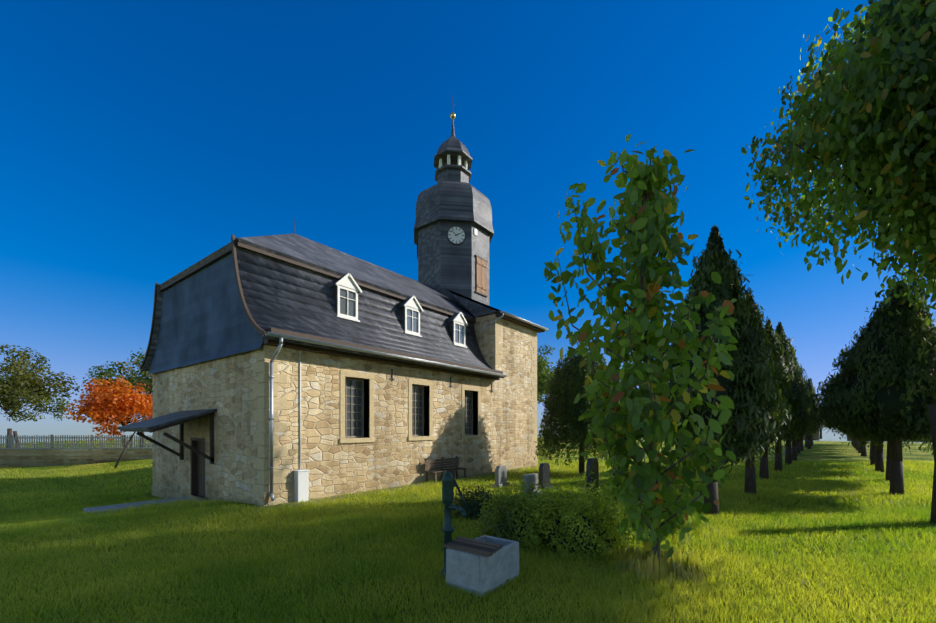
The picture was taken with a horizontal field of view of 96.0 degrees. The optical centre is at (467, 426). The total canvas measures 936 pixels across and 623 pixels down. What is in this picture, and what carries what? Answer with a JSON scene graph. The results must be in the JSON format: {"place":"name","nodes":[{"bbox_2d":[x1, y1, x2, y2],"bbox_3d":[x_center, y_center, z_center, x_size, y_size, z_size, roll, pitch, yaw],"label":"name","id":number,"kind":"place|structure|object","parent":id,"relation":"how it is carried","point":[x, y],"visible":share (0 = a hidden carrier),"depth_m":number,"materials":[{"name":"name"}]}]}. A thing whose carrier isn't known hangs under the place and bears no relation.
{"place":"outdoors","nodes":[
{"label":"outdoors","id":0,"kind":"place"},
{"bbox_2d":[0,437,935,622],"bbox_3d":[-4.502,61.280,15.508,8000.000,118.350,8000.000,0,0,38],"label":"ground","id":1,"kind":"structure","parent":0,"point":[831,450],"depth_m":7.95,"materials":[{"name":"green plant"}]},
{"bbox_2d":[0,371,73,447],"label":"tree foliage","id":2,"kind":"object","parent":1,"relation":"on","point":[59,408],"depth_m":41.52,"materials":[{"name":"green plant"}]},
{"bbox_2d":[0,344,81,447],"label":"tree foliage","id":3,"kind":"object","parent":1,"relation":"on","point":[30,379],"depth_m":32.60,"materials":[{"name":"green plant"}]},
{"bbox_2d":[0,449,152,466],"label":"boundary wall","id":4,"kind":"structure","parent":1,"relation":"on","point":[31,457],"depth_m":28.84,"materials":[{"name":"grey stone"}]},
{"bbox_2d":[0,447,152,448],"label":"wall coping","id":5,"kind":"object","parent":4,"relation":"on","point":[80,448],"depth_m":28.90,"materials":[{"name":"grey stone"}]},
{"bbox_2d":[0,434,152,447],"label":"picket fence","id":6,"kind":"object","parent":5,"relation":"on","point":[10,444],"visible":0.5,"depth_m":29.11,"materials":[{"name":"grey wood"}]},
{"bbox_2d":[62,375,152,446],"bbox_3d":[-25.646,-0.759,31.835,7.392,6.146,7.528,0,0,38],"label":"tree foliage","id":7,"kind":"object","parent":1,"relation":"on","point":[104,411],"depth_m":29.99,"materials":[{"name":"orange plant"}]},
{"bbox_2d":[82,348,152,446],"bbox_3d":[-29.726,-2.447,38.944,8.067,9.216,8.924,0,0,38],"label":"tree foliage","id":8,"kind":"object","parent":1,"relation":"on","point":[101,375],"depth_m":36.84,"materials":[{"name":"plant"}]},
{"bbox_2d":[114,416,144,468],"bbox_3d":[-20.412,0.963,25.381,1.960,3.284,0.120,0,0,1],"label":"leaning sapling trunk","id":9,"kind":"object","parent":1,"relation":"on","point":[119,459],"visible":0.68,"depth_m":25.35,"materials":[{"name":"grey plant"}]},
{"bbox_2d":[84,497,200,513],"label":"paved path","id":10,"kind":"structure","parent":1,"relation":"on","point":[107,507],"depth_m":12.96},
{"bbox_2d":[293,469,309,501],"bbox_3d":[-4.673,1.655,11.820,0.235,0.900,0.360,0,0,38],"label":"utility box","id":11,"kind":"object","parent":1,"relation":"on","point":[301,485],"visible":0.83,"depth_m":11.72,"materials":[{"name":"white metal"}]},
{"bbox_2d":[152,459,537,505],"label":"wall plinth","id":12,"kind":"structure","parent":1,"relation":"on","point":[314,492],"depth_m":14.36,"materials":[{"name":"beige stone"}]},
{"bbox_2d":[153,314,536,504],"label":"church stone walls","id":13,"kind":"structure","parent":1,"relation":"on","point":[223,386],"depth_m":14.24,"materials":[{"name":"beige stone"}]},
{"bbox_2d":[120,412,213,495],"bbox_3d":[-9.339,0.973,13.261,3.000,2.927,1.875,0,0,38],"label":"canopy frame","id":14,"kind":"object","parent":13,"relation":"attached to","point":[192,448],"visible":0.62,"depth_m":13.04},
{"bbox_2d":[117,409,216,429],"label":"canopy roof","id":15,"kind":"structure","parent":14,"relation":"on","point":[160,421],"depth_m":12.75,"materials":[{"name":"grey metal"}]},
{"bbox_2d":[197,440,204,497],"bbox_3d":[-8.759,1.396,14.011,1.240,2.080,0.060,0,0,38],"label":"church door","id":16,"kind":"structure","parent":13,"relation":"in","point":[201,473],"depth_m":14.10,"materials":[{"name":"brown wood"}]},
{"bbox_2d":[149,253,262,373],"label":"slate gable","id":17,"kind":"structure","parent":13,"relation":"on","point":[203,317],"depth_m":13.36,"materials":[{"name":"grey stone"}]},
{"bbox_2d":[299,351,300,469],"bbox_3d":[-4.741,-0.470,11.899,0.040,3.350,0.040,0,0,38],"label":"conduit pipe","id":18,"kind":"object","parent":13,"relation":"attached to","point":[299,410],"visible":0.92,"depth_m":11.88,"materials":[{"name":"grey metal"}]},
{"bbox_2d":[142,238,504,377],"bbox_3d":[-5.628,-3.764,18.055,9.940,3.062,11.090,0,0,38],"label":"lower mansard roof","id":19,"kind":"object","parent":13,"relation":"on","point":[279,294],"visible":0.27,"depth_m":13.76,"materials":[{"name":"grey stone"}]},
{"bbox_2d":[140,234,266,368],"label":"roof verge trim","id":20,"kind":"structure","parent":19,"relation":"attached to","point":[255,325],"depth_m":11.59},
{"bbox_2d":[159,233,475,320],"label":"upper roof","id":21,"kind":"structure","parent":19,"relation":"on","point":[301,249],"depth_m":15.99,"materials":[{"name":"grey stone"}]},
{"bbox_2d":[159,242,475,322],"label":"roof edge trim","id":22,"kind":"structure","parent":19,"relation":"attached to","point":[222,254],"depth_m":13.62,"materials":[{"name":"grey metal"}]},
{"bbox_2d":[330,275,465,340],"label":"dormer roofs","id":23,"kind":"structure","parent":19,"relation":"on","point":[333,286],"depth_m":16.39,"materials":[{"name":"grey stone"}]},
{"bbox_2d":[335,273,467,347],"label":"dormer windows","id":24,"kind":"structure","parent":19,"relation":"on","point":[347,282],"depth_m":16.30,"materials":[{"name":"white wood"}]},
{"bbox_2d":[340,289,462,343],"bbox_3d":[-2.254,-4.185,16.613,0.010,0.840,6.640,0,0,38],"label":"dormer glass","id":25,"kind":"object","parent":24,"relation":"in","point":[343,305],"visible":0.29,"depth_m":14.48,"materials":[{"name":"grey glass"}]},
{"bbox_2d":[149,327,502,379],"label":"eaves cornice","id":26,"kind":"structure","parent":13,"relation":"attached to","point":[321,350],"depth_m":13.41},
{"bbox_2d":[265,311,548,376],"bbox_3d":[-0.372,-3.804,16.742,0.324,3.022,15.510,0,0,38],"label":"rain gutter","id":27,"kind":"object","parent":26,"relation":"attached to","point":[284,336],"visible":0.96,"depth_m":13.67,"materials":[{"name":"grey metal"}]},
{"bbox_2d":[269,313,503,500],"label":"church downpipes","id":28,"kind":"object","parent":13,"relation":"attached to","point":[271,377],"visible":1,"depth_m":11.14,"materials":[{"name":"silver metal"}]},
{"bbox_2d":[253,315,536,505],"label":"corner quoins","id":29,"kind":"object","parent":13,"relation":"attached to","point":[263,417],"visible":0.81,"depth_m":11.34,"materials":[{"name":"beige stone"}]},
{"bbox_2d":[339,370,481,442],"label":"window surrounds","id":30,"kind":"object","parent":13,"relation":"attached to","point":[369,395],"visible":0.52,"depth_m":15.28,"materials":[{"name":"beige stone"}]},
{"bbox_2d":[345,378,472,437],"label":"window bars","id":31,"kind":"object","parent":30,"relation":"in","point":[414,400],"depth_m":15.93,"materials":[{"name":"metal"}]},
{"bbox_2d":[345,380,470,435],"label":"window panes","id":32,"kind":"structure","parent":31,"relation":"in","point":[359,409],"depth_m":13.94,"materials":[{"name":"glass"}]},
{"bbox_2d":[390,369,492,391],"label":"church wall anchors","id":33,"kind":"object","parent":13,"relation":"attached to","point":[450,386],"visible":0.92,"depth_m":14.70,"materials":[{"name":"black metal"}]},
{"bbox_2d":[446,289,502,316],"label":"roof","id":34,"kind":"structure","parent":13,"relation":"on","point":[474,308],"depth_m":20.29,"materials":[{"name":"grey tile"}]},
{"bbox_2d":[418,221,488,316],"bbox_3d":[-0.868,-8.205,24.203,3.960,5.420,3.960,0,0,38],"label":"tower shaft","id":35,"kind":"object","parent":34,"relation":"on","point":[444,264],"visible":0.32,"depth_m":22.32,"materials":[{"name":"grey tile"}]},
{"bbox_2d":[417,226,489,258],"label":"clock markings","id":36,"kind":"object","parent":35,"relation":"attached to","point":[450,238],"visible":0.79,"depth_m":22.19,"materials":[{"name":"grey metal"}]},
{"bbox_2d":[414,119,493,244],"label":"tower dome roof","id":37,"kind":"structure","parent":35,"relation":"on","point":[453,195],"depth_m":22.69,"materials":[{"name":"grey tile"}]},
{"bbox_2d":[450,112,455,119],"bbox_3d":[-0.868,-17.875,24.203,0.320,0.360,0.320,0,0,38],"label":"finial ball","id":38,"kind":"object","parent":37,"relation":"on","point":[452,115],"visible":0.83,"depth_m":24.11,"materials":[{"name":"gold metal"}]},
{"bbox_2d":[439,154,466,168],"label":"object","id":39,"kind":"object","parent":37,"relation":"on","point":[448,160],"visible":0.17,"depth_m":23.49,"materials":[{"name":"white paint"}]},
{"bbox_2d":[448,227,464,243],"bbox_3d":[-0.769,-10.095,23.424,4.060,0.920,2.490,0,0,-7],"label":"clock face","id":40,"kind":"object","parent":35,"relation":"attached to","point":[452,236],"depth_m":22.19},
{"bbox_2d":[476,256,486,294],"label":"tower shutters","id":41,"kind":"object","parent":35,"relation":"attached to","point":[481,275],"visible":0.52,"depth_m":22.93,"materials":[{"name":"brown wood"}]},
{"bbox_2d":[475,254,487,296],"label":"tower shutter frames","id":42,"kind":"structure","parent":35,"relation":"attached to","point":[480,293],"depth_m":22.92,"materials":[{"name":"grey wood"}]},
{"bbox_2d":[495,313,544,332],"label":"tower base cornice","id":43,"kind":"structure","parent":13,"relation":"attached to","point":[520,323],"depth_m":21.07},
{"bbox_2d":[250,465,539,510],"bbox_3d":[-0.632,2.108,16.748,0.600,0.035,15.900,0,0,38],"label":"foundation strip","id":44,"kind":"object","parent":1,"relation":"on","point":[420,484],"visible":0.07,"depth_m":13.85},
{"bbox_2d":[424,456,466,483],"bbox_3d":[-0.833,1.645,16.334,0.490,0.920,2.000,0,0,38],"label":"bench","id":45,"kind":"object","parent":1,"relation":"on","point":[438,464],"visible":0.92,"depth_m":16.35,"materials":[{"name":"brown wood"}]},
{"bbox_2d":[440,470,467,577],"bbox_3d":[-0.201,1.355,6.003,0.382,1.500,0.570,0,0,1],"label":"hand pump","id":46,"kind":"object","parent":1,"relation":"on","point":[449,483],"visible":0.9,"depth_m":5.88,"materials":[{"name":"metal"}]},
{"bbox_2d":[442,482,507,519],"bbox_3d":[0.211,1.702,10.048,1.711,0.758,1.669,0,0,17],"label":"shrub foliage","id":47,"kind":"object","parent":1,"relation":"on","point":[482,493],"visible":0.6,"depth_m":9.72,"materials":[{"name":"green plant"}]},
{"bbox_2d":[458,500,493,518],"bbox_3d":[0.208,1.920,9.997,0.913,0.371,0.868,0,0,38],"label":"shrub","id":48,"kind":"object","parent":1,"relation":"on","point":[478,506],"visible":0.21,"depth_m":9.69,"materials":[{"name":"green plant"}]},
{"bbox_2d":[446,535,518,595],"bbox_3d":[0.214,1.859,5.725,0.600,0.508,0.896,0,0,38],"label":"water trough","id":49,"kind":"object","parent":1,"relation":"on","point":[473,573],"visible":0.94,"depth_m":5.43,"materials":[{"name":"concrete"}]},
{"bbox_2d":[444,537,501,556],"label":"water trough boards","id":50,"kind":"object","parent":49,"relation":"on","point":[478,547],"visible":0.98,"depth_m":5.53,"materials":[{"name":"brown wood"}]},
{"bbox_2d":[492,465,509,487],"bbox_3d":[1.153,1.730,14.713,0.290,0.750,0.680,0,0,38],"label":"gravestone","id":51,"kind":"object","parent":1,"relation":"on","point":[500,474],"visible":0.83,"depth_m":14.55,"materials":[{"name":"grey stone"}]},
{"bbox_2d":[468,478,565,550],"bbox_3d":[0.939,1.518,7.913,1.837,1.131,1.951,0,0,38],"label":"shrub foliage","id":52,"kind":"object","parent":1,"relation":"on","point":[516,508],"visible":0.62,"depth_m":7.52,"materials":[{"name":"green plant"}]},
{"bbox_2d":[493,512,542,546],"bbox_3d":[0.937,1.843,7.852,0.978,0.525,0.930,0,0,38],"label":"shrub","id":53,"kind":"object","parent":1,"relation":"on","point":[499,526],"visible":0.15,"depth_m":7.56,"materials":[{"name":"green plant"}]},
{"bbox_2d":[523,473,539,494],"bbox_3d":[1.883,1.765,12.681,0.300,0.680,0.820,0,0,38],"label":"gravestone","id":54,"kind":"object","parent":1,"relation":"on","point":[532,478],"visible":0.42,"depth_m":12.56,"materials":[{"name":"grey stone"}]},
{"bbox_2d":[493,482,572,524],"bbox_3d":[1.453,1.621,9.086,1.840,0.915,1.989,0,0,14],"label":"shrub foliage","id":55,"kind":"object","parent":1,"relation":"on","point":[533,488],"visible":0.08,"depth_m":9.11,"materials":[{"name":"green plant"}]},
{"bbox_2d":[538,463,552,490],"bbox_3d":[2.546,1.655,14.025,0.290,0.900,0.680,0,0,38],"label":"gravestone","id":56,"kind":"object","parent":1,"relation":"on","point":[544,472],"visible":0.81,"depth_m":13.87,"materials":[{"name":"grey stone"}]},
{"bbox_2d":[537,354,556,403],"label":"tree foliage","id":57,"kind":"object","parent":1,"relation":"on","point":[541,383],"depth_m":36.96,"materials":[{"name":"green plant"}]},
{"bbox_2d":[537,345,570,444],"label":"tree foliage","id":58,"kind":"object","parent":1,"relation":"on","point":[546,352],"depth_m":42.87,"materials":[{"name":"green plant"}]},
{"bbox_2d":[547,500,602,528],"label":"shrub twigs","id":59,"kind":"object","parent":1,"relation":"on","point":[560,516],"visible":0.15,"depth_m":7.30,"materials":[{"name":"green plant"}]},
{"bbox_2d":[513,472,642,563],"bbox_3d":[1.906,1.430,7.326,2.243,1.300,2.174,0,0,7],"label":"foliage shrub","id":60,"kind":"object","parent":1,"relation":"on","point":[602,544],"visible":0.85,"depth_m":6.96,"materials":[{"name":"green plant"}]},
{"bbox_2d":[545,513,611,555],"bbox_3d":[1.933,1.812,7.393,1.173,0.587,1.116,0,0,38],"label":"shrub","id":61,"kind":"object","parent":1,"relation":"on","point":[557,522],"visible":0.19,"depth_m":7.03,"materials":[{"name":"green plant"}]},
{"bbox_2d":[534,342,622,474],"bbox_3d":[5.053,-0.870,18.493,4.093,5.958,4.108,0,0,38],"label":"weeping tree","id":62,"kind":"object","parent":1,"relation":"on","point":[571,413],"depth_m":17.69,"materials":[{"name":"green plant"}]},
{"bbox_2d":[586,458,599,497],"bbox_3d":[3.578,1.505,12.102,0.300,1.200,0.720,0,0,38],"label":"gravestone","id":63,"kind":"object","parent":1,"relation":"on","point":[592,464],"visible":0.5,"depth_m":11.95,"materials":[{"name":"grey stone"}]},
{"bbox_2d":[557,476,662,547],"bbox_3d":[2.519,1.501,7.941,1.806,1.162,1.882,0,0,3],"label":"shrub foliage","id":64,"kind":"object","parent":1,"relation":"on","point":[612,520],"visible":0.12,"depth_m":7.52,"materials":[{"name":"green plant"}]},
{"bbox_2d":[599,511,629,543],"bbox_3d":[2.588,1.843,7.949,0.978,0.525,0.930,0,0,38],"label":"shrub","id":65,"kind":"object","parent":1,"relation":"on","point":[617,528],"visible":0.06,"depth_m":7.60,"materials":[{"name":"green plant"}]},
{"bbox_2d":[613,458,621,485],"bbox_3d":[5.357,1.605,15.123,0.290,1.000,0.680,0,0,38],"label":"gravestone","id":66,"kind":"object","parent":1,"relation":"on","point":[614,459],"visible":0.02,"depth_m":14.92,"materials":[{"name":"grey stone"}]},
{"bbox_2d":[603,480,675,508],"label":"shrub foliage","id":67,"kind":"object","parent":1,"relation":"on","point":[638,499],"visible":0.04,"depth_m":11.02,"materials":[{"name":"green plant"}]},
{"bbox_2d":[544,134,744,559],"bbox_3d":[2.490,-1.054,6.220,2.646,6.319,2.382,0,0,38],"label":"young tree","id":68,"kind":"object","parent":1,"relation":"on","point":[655,215],"depth_m":5.94,"materials":[{"name":"green plant"}]},
{"bbox_2d":[606,544,709,587],"bbox_3d":[2.770,2.002,6.208,1.421,0.476,1.415,0,0,38],"label":"dry grass tuft","id":69,"kind":"object","parent":1,"relation":"on","point":[647,564],"visible":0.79,"depth_m":5.96,"materials":[{"name":"green plant"}]},
{"bbox_2d":[643,225,791,515],"bbox_3d":[5.787,-1.294,10.054,3.017,6.906,2.921,0,0,38],"label":"tree","id":70,"kind":"object","parent":1,"relation":"on","point":[729,288],"depth_m":9.23,"materials":[{"name":"green plant"}]},
{"bbox_2d":[567,426,929,441],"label":"boundary wall","id":71,"kind":"structure","parent":1,"relation":"on","point":[816,436],"depth_m":65.38,"materials":[{"name":"stone"}]},
{"bbox_2d":[735,290,796,493],"bbox_3d":[8.865,-1.084,13.213,2.350,6.485,2.388,0,0,38],"label":"tree","id":72,"kind":"object","parent":1,"relation":"on","point":[777,383],"depth_m":12.96,"materials":[{"name":"green plant"}]},
{"bbox_2d":[759,319,802,478],"bbox_3d":[11.704,-1.084,16.770,2.603,6.486,2.305,0,0,38],"label":"tree","id":73,"kind":"object","parent":1,"relation":"on","point":[775,341],"depth_m":16.37,"materials":[{"name":"green plant"}]},
{"bbox_2d":[774,322,820,471],"bbox_3d":[14.825,-1.432,19.756,3.009,7.182,2.845,0,0,38],"label":"tree","id":74,"kind":"object","parent":1,"relation":"on","point":[786,344],"depth_m":19.31,"materials":[{"name":"green plant"}]},
{"bbox_2d":[785,347,814,464],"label":"tree","id":75,"kind":"object","parent":1,"relation":"on","point":[796,364],"depth_m":23.06,"materials":[{"name":"green plant"}]},
{"bbox_2d":[791,381,816,459],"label":"tree","id":76,"kind":"object","parent":1,"relation":"on","point":[794,450],"depth_m":26.56,"materials":[{"name":"green plant"}]},
{"bbox_2d":[796,393,818,455],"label":"tree","id":77,"kind":"object","parent":1,"relation":"on","point":[809,430],"depth_m":29.74,"materials":[{"name":"green plant"}]},
{"bbox_2d":[797,379,819,452],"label":"tree","id":78,"kind":"object","parent":1,"relation":"on","point":[798,446],"depth_m":33.58,"materials":[{"name":"plant"}]},
{"bbox_2d":[800,380,817,450],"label":"tree","id":79,"kind":"object","parent":1,"relation":"on","point":[801,445],"depth_m":37.01,"materials":[{"name":"plant"}]},
{"bbox_2d":[805,378,821,446],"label":"tree","id":80,"kind":"object","parent":1,"relation":"on","point":[806,440],"depth_m":43.59,"materials":[{"name":"brown plant"}]},
{"bbox_2d":[806,378,824,448],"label":"tree","id":81,"kind":"object","parent":1,"relation":"on","point":[815,432],"depth_m":39.89,"materials":[{"name":"green plant"}]},
{"bbox_2d":[818,395,822,438],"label":"tree trunk","id":82,"kind":"object","parent":1,"relation":"on","point":[820,436],"depth_m":75.66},
{"bbox_2d":[741,0,935,524],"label":"tree","id":83,"kind":"object","parent":1,"relation":"on","point":[894,211],"depth_m":7.91,"materials":[{"name":"green plant"}]},
{"bbox_2d":[814,0,935,242],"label":"foliage","id":84,"kind":"object","parent":83,"relation":"attached to","point":[915,23],"depth_m":7.43,"materials":[{"name":"green plant"}]},
{"bbox_2d":[821,423,860,452],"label":"tree","id":85,"kind":"object","parent":1,"relation":"on","point":[859,449],"depth_m":33.91,"materials":[{"name":"brown plant"}]},
{"bbox_2d":[819,420,866,455],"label":"tree","id":86,"kind":"object","parent":1,"relation":"on","point":[864,452],"depth_m":30.18,"materials":[{"name":"plant"}]},
{"bbox_2d":[823,419,875,464],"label":"tree","id":87,"kind":"object","parent":1,"relation":"on","point":[873,453],"depth_m":23.00,"materials":[{"name":"brown plant"}]},
{"bbox_2d":[815,397,904,471],"bbox_3d":[19.423,-1.617,19.716,5.059,7.550,4.540,0,0,38],"label":"tree","id":88,"kind":"object","parent":1,"relation":"on","point":[879,461],"depth_m":19.73,"materials":[{"name":"plant"}]},
{"bbox_2d":[809,364,929,481],"bbox_3d":[16.177,-1.266,16.258,4.642,6.848,4.962,0,0,38],"label":"tree","id":89,"kind":"object","parent":1,"relation":"on","point":[834,424],"depth_m":16.61,"materials":[{"name":"green plant"}]},
{"bbox_2d":[806,279,935,495],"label":"tree","id":90,"kind":"object","parent":1,"relation":"on","point":[850,357],"depth_m":12.36,"materials":[{"name":"green plant"}]},
{"bbox_2d":[0,0,935,443],"label":"sky","id":91,"kind":"structure","parent":0,"point":[137,137],"materials":[{"name":"blue"}]},
{"bbox_2d":[832,431,870,459],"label":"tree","id":92,"kind":"object","parent":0,"point":[870,452],"depth_m":26.66,"materials":[{"name":"brown plant"}]}
]}

